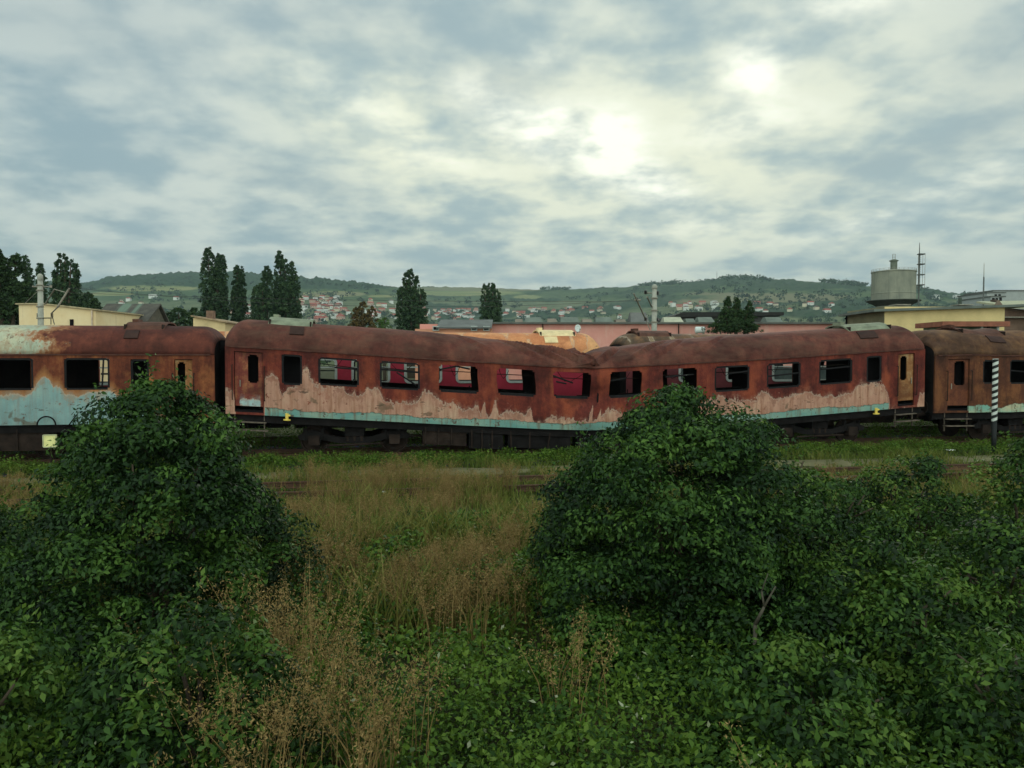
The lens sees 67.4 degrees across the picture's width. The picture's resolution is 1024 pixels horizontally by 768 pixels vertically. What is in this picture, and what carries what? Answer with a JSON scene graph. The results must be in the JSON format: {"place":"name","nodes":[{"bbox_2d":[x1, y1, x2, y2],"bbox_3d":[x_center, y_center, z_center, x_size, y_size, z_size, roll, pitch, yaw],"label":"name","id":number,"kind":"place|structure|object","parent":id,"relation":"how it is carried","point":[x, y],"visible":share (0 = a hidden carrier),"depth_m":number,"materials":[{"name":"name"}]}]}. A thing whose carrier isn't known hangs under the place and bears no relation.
{"place":"outdoors","nodes":[
{"label":"outdoors","id":0,"kind":"place"},
{"bbox_2d":[15,303,142,380],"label":"yard building","id":1,"kind":"structure","parent":0,"point":[67,315],"depth_m":51.88,"materials":[{"name":"beige paint"}]},
{"bbox_2d":[191,311,237,330],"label":"yard building","id":2,"kind":"structure","parent":0,"point":[210,320],"depth_m":55.89,"materials":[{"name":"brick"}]},
{"bbox_2d":[374,317,391,379],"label":"broadleaf tree","id":3,"kind":"object","parent":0,"point":[381,324],"visible":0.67,"depth_m":111.82,"materials":[{"name":"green plant"}]},
{"bbox_2d":[5,271,962,370],"bbox_3d":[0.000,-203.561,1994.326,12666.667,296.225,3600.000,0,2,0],"label":"hills","id":4,"kind":"structure","parent":0,"point":[676,292],"depth_m":1969.75,"materials":[{"name":"green plant"}]},
{"bbox_2d":[336,315,344,318],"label":"house","id":5,"kind":"structure","parent":4,"relation":"on","point":[340,316],"depth_m":1411.58,"materials":[{"name":"red tile"}]},
{"bbox_2d":[6,274,958,324],"bbox_3d":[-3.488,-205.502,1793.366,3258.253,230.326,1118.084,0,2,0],"label":"hillside trees","id":6,"kind":"object","parent":4,"relation":"on","point":[929,296],"visible":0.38,"depth_m":1826.40,"materials":[{"name":"green plant"}]},
{"bbox_2d":[163,296,954,366],"bbox_3d":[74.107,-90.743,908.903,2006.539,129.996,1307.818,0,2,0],"label":"distant trees","id":7,"kind":"object","parent":4,"relation":"on","point":[343,322],"visible":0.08,"depth_m":1404.59,"materials":[{"name":"green plant"}]},
{"bbox_2d":[539,274,978,293],"bbox_3d":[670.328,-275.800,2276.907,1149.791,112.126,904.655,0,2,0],"label":"ridge trees","id":8,"kind":"object","parent":4,"relation":"on","point":[832,281],"visible":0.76,"depth_m":2124.57,"materials":[{"name":"green plant"}]},
{"bbox_2d":[822,308,830,312],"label":"house","id":9,"kind":"structure","parent":4,"relation":"on","point":[825,310],"depth_m":1313.41,"materials":[{"name":"white tile"}]},
{"bbox_2d":[0,455,1003,485],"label":"path","id":10,"kind":"structure","parent":0,"point":[839,462],"depth_m":23.80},
{"bbox_2d":[0,435,1023,654],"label":"grass","id":11,"kind":"structure","parent":0,"point":[523,496],"depth_m":15.85,"materials":[{"name":"green plant"}]},
{"bbox_2d":[0,0,1023,293],"label":"sky","id":12,"kind":"structure","parent":0,"point":[509,144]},
{"bbox_2d":[3,366,1023,767],"bbox_3d":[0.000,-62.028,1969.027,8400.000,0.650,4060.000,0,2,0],"label":"ground","id":13,"kind":"structure","parent":0,"point":[327,372],"depth_m":7.74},
{"bbox_2d":[0,249,35,324],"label":"broadleaf tree","id":14,"kind":"object","parent":13,"relation":"on","point":[13,290],"visible":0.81,"depth_m":74.32,"materials":[{"name":"green plant"}]},
{"bbox_2d":[20,255,35,291],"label":"poplar tree","id":15,"kind":"object","parent":13,"relation":"on","point":[29,269],"visible":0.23,"depth_m":111.12,"materials":[{"name":"green plant"}]},
{"bbox_2d":[0,495,67,628],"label":"shrub","id":16,"kind":"object","parent":13,"relation":"on","point":[4,506],"visible":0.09,"depth_m":9.01,"materials":[{"name":"green plant"}]},
{"bbox_2d":[31,263,48,303],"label":"poplar tree","id":17,"kind":"object","parent":13,"relation":"on","point":[39,269],"visible":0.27,"depth_m":109.53,"materials":[{"name":"green plant"}]},
{"bbox_2d":[24,274,69,324],"bbox_3d":[-20.666,-1.466,34.667,4.895,7.283,0.962,2,3,43],"label":"catenary mast","id":18,"kind":"object","parent":13,"relation":"on","point":[40,301],"visible":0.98,"depth_m":35.79,"materials":[{"name":"concrete"}]},
{"bbox_2d":[87,293,597,301],"bbox_3d":[-6.673,-4.004,35.886,26.356,0.202,0.013,0,2,-9],"label":"overhead wire","id":19,"kind":"object","parent":18,"relation":"attached to","point":[396,300],"visible":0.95,"depth_m":36.73,"materials":[{"name":"black metal"}]},
{"bbox_2d":[76,288,628,306],"bbox_3d":[-6.452,-3.892,35.390,25.472,0.638,0.013,0,2,-11],"label":"overhead wire","id":20,"kind":"object","parent":18,"relation":"attached to","point":[343,305],"visible":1,"depth_m":35.10,"materials":[{"name":"black metal"}]},
{"bbox_2d":[0,595,112,767],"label":"shrub","id":21,"kind":"object","parent":13,"relation":"on","point":[24,654],"visible":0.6,"depth_m":5.63,"materials":[{"name":"green plant"}]},
{"bbox_2d":[47,253,89,307],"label":"poplar tree","id":22,"kind":"object","parent":13,"relation":"on","point":[63,280],"visible":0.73,"depth_m":94.37,"materials":[{"name":"green plant"}]},
{"bbox_2d":[79,292,102,309],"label":"broadleaf tree","id":23,"kind":"object","parent":13,"relation":"on","point":[94,303],"visible":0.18,"depth_m":109.65,"materials":[{"name":"green plant"}]},
{"bbox_2d":[101,304,169,321],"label":"long shed","id":24,"kind":"structure","parent":13,"relation":"on","point":[152,312],"depth_m":59.31,"materials":[{"name":"grey metal"}]},
{"bbox_2d":[0,353,334,692],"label":"shrub","id":25,"kind":"object","parent":13,"relation":"on","point":[221,492],"visible":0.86,"depth_m":7.74,"materials":[{"name":"green plant"}]},
{"bbox_2d":[1,567,360,767],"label":"shrub","id":26,"kind":"object","parent":13,"relation":"on","point":[129,675],"visible":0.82,"depth_m":5.39,"materials":[{"name":"green plant"}]},
{"bbox_2d":[165,307,202,325],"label":"broadleaf tree","id":27,"kind":"object","parent":13,"relation":"on","point":[178,318],"visible":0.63,"depth_m":99.39,"materials":[{"name":"green plant"}]},
{"bbox_2d":[197,246,230,319],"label":"poplar tree","id":28,"kind":"object","parent":13,"relation":"on","point":[217,288],"visible":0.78,"depth_m":128.73,"materials":[{"name":"green plant"}]},
{"bbox_2d":[229,265,249,321],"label":"poplar tree","id":29,"kind":"object","parent":13,"relation":"on","point":[238,305],"visible":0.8,"depth_m":130.90,"materials":[{"name":"green plant"}]},
{"bbox_2d":[248,265,277,320],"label":"poplar tree","id":30,"kind":"object","parent":13,"relation":"on","point":[261,291],"visible":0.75,"depth_m":126.72,"materials":[{"name":"green plant"}]},
{"bbox_2d":[271,250,302,318],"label":"poplar tree","id":31,"kind":"object","parent":13,"relation":"on","point":[289,292],"visible":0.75,"depth_m":128.91,"materials":[{"name":"green plant"}]},
{"bbox_2d":[347,301,379,327],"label":"broadleaf tree","id":32,"kind":"object","parent":13,"relation":"on","point":[357,314],"visible":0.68,"depth_m":119.20,"materials":[{"name":"brown plant"}]},
{"bbox_2d":[394,268,428,377],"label":"poplar tree","id":33,"kind":"object","parent":13,"relation":"on","point":[411,311],"visible":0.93,"depth_m":128.98,"materials":[{"name":"green plant"}]},
{"bbox_2d":[478,282,502,321],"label":"poplar tree","id":34,"kind":"object","parent":13,"relation":"on","point":[492,311],"visible":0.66,"depth_m":148.94,"materials":[{"name":"green plant"}]},
{"bbox_2d":[0,463,1017,506],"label":"railway track","id":35,"kind":"structure","parent":13,"relation":"on","point":[290,484],"depth_m":19.50,"materials":[{"name":"brown metal"}]},
{"bbox_2d":[0,503,1023,767],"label":"undergrowth","id":36,"kind":"object","parent":13,"relation":"on","point":[546,751],"visible":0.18,"depth_m":6.41,"materials":[{"name":"green plant"}]},
{"bbox_2d":[0,452,1023,767],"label":"dry grass","id":37,"kind":"structure","parent":13,"relation":"on","point":[468,558],"depth_m":8.17,"materials":[{"name":"brown plant"}]},
{"bbox_2d":[0,417,1023,475],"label":"trackside weeds","id":38,"kind":"object","parent":13,"relation":"on","point":[971,446],"visible":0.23,"depth_m":26.00,"materials":[{"name":"green plant"}]},
{"bbox_2d":[1,440,1022,476],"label":"track bed","id":39,"kind":"object","parent":13,"relation":"on","point":[3,474],"visible":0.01,"depth_m":24.22,"materials":[{"name":"gravel"}]},
{"bbox_2d":[42,434,56,465],"bbox_3d":[-13.453,2.075,22.399,0.380,1.220,0.125,0,2,-10],"label":"track marker","id":40,"kind":"object","parent":39,"relation":"on","point":[46,437],"visible":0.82,"depth_m":22.34,"materials":[{"name":"metal"}]},
{"bbox_2d":[0,433,1023,465],"bbox_3d":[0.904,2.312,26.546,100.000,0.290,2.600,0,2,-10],"label":"railway track","id":41,"kind":"structure","parent":39,"relation":"on","point":[289,452],"depth_m":26.35,"materials":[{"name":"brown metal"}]},
{"bbox_2d":[0,319,243,458],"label":"burnt coach","id":42,"kind":"object","parent":41,"relation":"on","point":[58,365],"visible":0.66,"depth_m":22.85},
{"bbox_2d":[0,358,33,389],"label":"window frame","id":43,"kind":"structure","parent":42,"relation":"in","point":[30,359],"depth_m":22.41,"materials":[{"name":"black metal"}]},
{"bbox_2d":[36,415,75,426],"bbox_3d":[-13.344,1.090,22.487,1.071,0.369,0.121,0,2,-14],"label":"brake hose","id":44,"kind":"object","parent":42,"relation":"attached to","point":[39,419],"visible":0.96,"depth_m":22.46,"materials":[{"name":"black rubber"}]},
{"bbox_2d":[64,358,109,389],"bbox_3d":[-12.566,-0.298,22.734,1.246,0.936,0.055,0,2,-10],"label":"window frame","id":45,"kind":"structure","parent":42,"relation":"in","point":[65,361],"depth_m":22.72,"materials":[{"name":"black metal"}]},
{"bbox_2d":[131,359,148,387],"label":"window frame","id":46,"kind":"structure","parent":42,"relation":"in","point":[133,360],"depth_m":22.93,"materials":[{"name":"black metal"}]},
{"bbox_2d":[175,360,192,398],"bbox_3d":[-9.914,0.097,23.215,0.481,1.640,0.082,0,2,-10],"label":"door","id":47,"kind":"structure","parent":42,"relation":"in","point":[188,363],"depth_m":23.22,"materials":[{"name":"wood"}]},
{"bbox_2d":[218,314,927,453],"bbox_3d":[2.764,-0.051,26.698,24.607,4.518,3.223,0,2,-10],"label":"buckled coach","id":48,"kind":"object","parent":41,"relation":"on","point":[272,369],"visible":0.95,"depth_m":25.11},
{"bbox_2d":[235,352,262,406],"bbox_3d":[-8.062,-0.141,23.524,0.810,1.691,0.083,0,2,-10],"label":"door","id":49,"kind":"structure","parent":48,"relation":"in","point":[247,393],"depth_m":23.52,"materials":[{"name":"metal"}]},
{"bbox_2d":[282,354,301,384],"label":"window frame","id":50,"kind":"structure","parent":48,"relation":"in","point":[284,354],"depth_m":23.69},
{"bbox_2d":[318,357,358,386],"bbox_3d":[-5.403,-0.371,23.956,1.237,0.931,0.056,0,2,-10],"label":"window frame","id":51,"kind":"structure","parent":48,"relation":"in","point":[357,368],"depth_m":23.94,"materials":[{"name":"black metal"}]},
{"bbox_2d":[380,361,419,389],"bbox_3d":[-3.542,-0.259,24.275,1.248,0.933,0.059,0,2,-10],"label":"window frame","id":52,"kind":"structure","parent":48,"relation":"in","point":[381,368],"depth_m":24.26,"materials":[{"name":"black metal"}]},
{"bbox_2d":[439,366,477,393],"bbox_3d":[-1.735,-0.128,24.643,1.288,0.941,0.157,0,2,-10],"label":"window frame","id":53,"kind":"structure","parent":48,"relation":"in","point":[442,390],"depth_m":24.61,"materials":[{"name":"black metal"}]},
{"bbox_2d":[498,392,534,396],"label":"window frame","id":54,"kind":"structure","parent":48,"relation":"in","point":[501,393],"depth_m":24.97,"materials":[{"name":"black metal"}]},
{"bbox_2d":[553,375,588,398],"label":"window frame","id":55,"kind":"structure","parent":48,"relation":"in","point":[557,396],"depth_m":25.23,"materials":[{"name":"black metal"}]},
{"bbox_2d":[609,377,639,397],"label":"window frame","id":56,"kind":"structure","parent":48,"relation":"in","point":[628,395],"depth_m":25.56,"materials":[{"name":"black metal"}]},
{"bbox_2d":[665,374,693,377],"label":"window frame","id":57,"kind":"structure","parent":48,"relation":"in","point":[684,374],"depth_m":25.81,"materials":[{"name":"black metal"}]},
{"bbox_2d":[715,365,748,391],"bbox_3d":[7.486,-0.189,26.167,1.260,0.917,0.062,0,2,-10],"label":"window frame","id":58,"kind":"structure","parent":48,"relation":"in","point":[747,371],"depth_m":26.16,"materials":[{"name":"black metal"}]},
{"bbox_2d":[767,362,800,388],"bbox_3d":[9.355,-0.302,26.481,1.259,0.931,0.055,0,2,-10],"label":"window frame","id":59,"kind":"structure","parent":48,"relation":"in","point":[799,365],"depth_m":26.48,"materials":[{"name":"black metal"}]},
{"bbox_2d":[819,358,851,384],"bbox_3d":[11.283,-0.436,26.808,1.270,0.932,0.055,0,2,-10],"label":"window frame","id":60,"kind":"structure","parent":48,"relation":"in","point":[850,366],"depth_m":26.79,"materials":[{"name":"black metal"}]},
{"bbox_2d":[866,356,881,381],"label":"window frame","id":61,"kind":"structure","parent":48,"relation":"in","point":[880,359],"depth_m":27.05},
{"bbox_2d":[898,354,913,400],"bbox_3d":[13.978,-0.237,27.291,0.616,1.676,0.082,0,2,-10],"label":"door","id":62,"kind":"structure","parent":48,"relation":"in","point":[905,390],"depth_m":27.31,"materials":[{"name":"wood"}]},
{"bbox_2d":[235,425,967,446],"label":"railway track","id":63,"kind":"structure","parent":41,"relation":"on","point":[272,438],"depth_m":30.55,"materials":[{"name":"brown metal"}]},
{"bbox_2d":[31,328,599,428],"bbox_3d":[-8.799,-0.069,29.375,25.340,4.280,2.950,0,2,-10],"label":"parked coach","id":64,"kind":"object","parent":63,"relation":"on","point":[569,339],"visible":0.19,"depth_m":29.69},
{"bbox_2d":[320,359,336,378],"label":"window frame","id":65,"kind":"structure","parent":64,"relation":"in","point":[335,361],"depth_m":28.26,"materials":[{"name":"grey metal"}]},
{"bbox_2d":[351,359,389,381],"bbox_3d":[-5.236,-0.490,28.513,1.420,0.960,0.052,0,2,-10],"label":"window frame","id":66,"kind":"structure","parent":64,"relation":"in","point":[352,363],"depth_m":28.39,"materials":[{"name":"grey metal"}]},
{"bbox_2d":[404,362,441,383],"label":"window frame","id":67,"kind":"structure","parent":64,"relation":"in","point":[405,365],"depth_m":28.75,"materials":[{"name":"grey metal"}]},
{"bbox_2d":[456,367,470,382],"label":"window frame","id":68,"kind":"structure","parent":64,"relation":"in","point":[457,380],"depth_m":29.05,"materials":[{"name":"grey metal"}]},
{"bbox_2d":[506,369,522,382],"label":"window frame","id":69,"kind":"structure","parent":64,"relation":"in","point":[507,379],"depth_m":29.39,"materials":[{"name":"grey metal"}]},
{"bbox_2d":[610,328,1023,422],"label":"parked coach","id":70,"kind":"object","parent":63,"relation":"on","point":[634,336],"visible":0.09,"depth_m":31.08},
{"bbox_2d":[679,368,682,381],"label":"window frame","id":71,"kind":"structure","parent":70,"relation":"in","point":[680,370],"depth_m":30.55,"materials":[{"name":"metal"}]},
{"bbox_2d":[726,368,731,381],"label":"window frame","id":72,"kind":"structure","parent":70,"relation":"in","point":[727,379],"depth_m":30.87,"materials":[{"name":"grey metal"}]},
{"bbox_2d":[772,365,791,381],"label":"window frame","id":73,"kind":"structure","parent":70,"relation":"in","point":[784,377],"depth_m":31.29,"materials":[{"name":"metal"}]},
{"bbox_2d":[820,366,825,379],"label":"window frame","id":74,"kind":"structure","parent":70,"relation":"in","point":[823,372],"depth_m":31.61,"materials":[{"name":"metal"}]},
{"bbox_2d":[909,324,1023,439],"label":"burnt coach","id":75,"kind":"object","parent":41,"relation":"on","point":[958,374],"visible":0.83,"depth_m":27.88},
{"bbox_2d":[947,359,967,405],"bbox_3d":[16.040,-0.056,27.649,0.851,1.662,0.082,0,2,-10],"label":"door","id":76,"kind":"structure","parent":75,"relation":"in","point":[957,394],"depth_m":27.66,"materials":[{"name":"wood"}]},
{"bbox_2d":[983,360,992,383],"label":"window frame","id":77,"kind":"structure","parent":75,"relation":"in","point":[985,360],"depth_m":27.78,"materials":[{"name":"black metal"}]},
{"bbox_2d":[1010,360,1023,383],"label":"window frame","id":78,"kind":"structure","parent":75,"relation":"in","point":[1012,360],"depth_m":27.99,"materials":[{"name":"black metal"}]},
{"bbox_2d":[517,505,641,633],"bbox_3d":[0.886,2.297,9.559,1.663,1.744,1.950,0,2,0],"label":"shrub","id":79,"kind":"object","parent":13,"relation":"on","point":[533,549],"visible":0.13,"depth_m":9.30,"materials":[{"name":"green plant"}]},
{"bbox_2d":[633,284,658,330],"bbox_3d":[6.599,-1.561,39.109,1.186,7.176,2.601,1,2,26],"label":"catenary mast","id":80,"kind":"object","parent":13,"relation":"on","point":[653,305],"visible":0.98,"depth_m":39.78,"materials":[{"name":"concrete"}]},
{"bbox_2d":[525,374,868,710],"bbox_3d":[2.107,1.565,8.732,3.881,3.355,3.785,0,2,0],"label":"shrub","id":81,"kind":"object","parent":13,"relation":"on","point":[685,421],"visible":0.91,"depth_m":7.98,"materials":[{"name":"green plant"}]},
{"bbox_2d":[695,327,704,333],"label":"storage tank","id":82,"kind":"object","parent":13,"relation":"on","point":[698,330],"visible":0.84,"depth_m":56.70,"materials":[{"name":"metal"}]},
{"bbox_2d":[701,296,763,333],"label":"conifer tree","id":83,"kind":"object","parent":13,"relation":"on","point":[737,320],"visible":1,"depth_m":56.16,"materials":[{"name":"green plant"}]},
{"bbox_2d":[650,404,868,651],"bbox_3d":[2.863,1.719,9.348,2.408,2.921,2.572,-1,2,-35],"label":"shrub","id":84,"kind":"object","parent":13,"relation":"on","point":[828,486],"visible":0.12,"depth_m":8.89,"materials":[{"name":"green plant"}]},
{"bbox_2d":[751,573,775,690],"bbox_3d":[2.321,2.418,7.085,0.222,1.355,0.043,0,2,0],"label":"bare stem","id":85,"kind":"object","parent":13,"relation":"on","point":[755,623],"visible":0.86,"depth_m":7.06,"materials":[{"name":"brown plant"}]},
{"bbox_2d":[651,628,925,767],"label":"shrub","id":86,"kind":"object","parent":13,"relation":"on","point":[840,713],"visible":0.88,"depth_m":5.71,"materials":[{"name":"green plant"}]},
{"bbox_2d":[774,467,922,595],"bbox_3d":[4.412,2.153,10.723,2.576,1.991,2.289,0,2,0],"label":"shrub","id":87,"kind":"object","parent":13,"relation":"on","point":[894,530],"visible":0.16,"depth_m":10.23,"materials":[{"name":"green plant"}]},
{"bbox_2d":[757,521,1023,730],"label":"shrub","id":88,"kind":"object","parent":13,"relation":"on","point":[878,563],"visible":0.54,"depth_m":7.05,"materials":[{"name":"green plant"}]},
{"bbox_2d":[916,243,924,306],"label":"antenna mast","id":89,"kind":"object","parent":13,"relation":"on","point":[919,254],"visible":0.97,"depth_m":89.58,"materials":[{"name":"metal"}]},
{"bbox_2d":[837,448,1004,592],"bbox_3d":[5.970,2.023,11.300,2.737,2.248,2.811,1,2,37],"label":"shrub","id":90,"kind":"object","parent":13,"relation":"on","point":[928,466],"visible":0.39,"depth_m":10.82,"materials":[{"name":"green plant"}]},
{"bbox_2d":[872,618,1023,767],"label":"shrub","id":91,"kind":"object","parent":13,"relation":"on","point":[958,712],"visible":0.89,"depth_m":5.64,"materials":[{"name":"green plant"}]},
{"bbox_2d":[888,502,1023,695],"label":"shrub","id":92,"kind":"object","parent":13,"relation":"on","point":[1007,546],"visible":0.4,"depth_m":7.85,"materials":[{"name":"green plant"}]},
{"bbox_2d":[982,276,984,304],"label":"antenna mast","id":93,"kind":"object","parent":13,"relation":"on","point":[983,287],"visible":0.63,"depth_m":74.68,"materials":[{"name":"metal"}]},
{"bbox_2d":[946,431,1023,575],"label":"shrub","id":94,"kind":"object","parent":13,"relation":"on","point":[1009,501],"visible":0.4,"depth_m":10.71,"materials":[{"name":"green plant"}]},
{"bbox_2d":[991,359,998,454],"bbox_3d":[16.731,0.808,26.624,0.188,3.370,0.188,0,2,0],"label":"marker pole","id":95,"kind":"object","parent":13,"relation":"on","point":[995,367],"visible":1,"depth_m":26.56,"materials":[{"name":"white metal"}]},
{"bbox_2d":[575,324,580,332],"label":"satellite dish","id":96,"kind":"object","parent":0,"point":[577,328],"visible":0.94,"depth_m":56.39,"materials":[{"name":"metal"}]},
{"bbox_2d":[415,312,845,379],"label":"factory hall","id":97,"kind":"structure","parent":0,"point":[604,331],"depth_m":59.89,"materials":[{"name":"pink paint"}]},
{"bbox_2d":[658,312,783,321],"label":"factory hall","id":98,"kind":"structure","parent":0,"point":[713,315],"depth_m":94.77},
{"bbox_2d":[866,254,920,307],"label":"water tower","id":99,"kind":"structure","parent":0,"point":[893,284],"depth_m":117.01,"materials":[{"name":"concrete"}]},
{"bbox_2d":[838,298,1023,330],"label":"yard building","id":100,"kind":"structure","parent":0,"point":[908,318],"depth_m":49.88,"materials":[{"name":"yellow paint"}]},
{"bbox_2d":[915,321,1009,329],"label":"platform shelter","id":101,"kind":"object","parent":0,"point":[972,325],"visible":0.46,"depth_m":43.91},
{"bbox_2d":[957,290,1023,308],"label":"apartment block","id":102,"kind":"structure","parent":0,"point":[999,295],"depth_m":217.26,"materials":[{"name":"concrete"}]},
{"bbox_2d":[976,299,1023,330],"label":"house","id":103,"kind":"structure","parent":0,"point":[1015,317],"depth_m":62.87,"materials":[{"name":"metal"}]}
]}

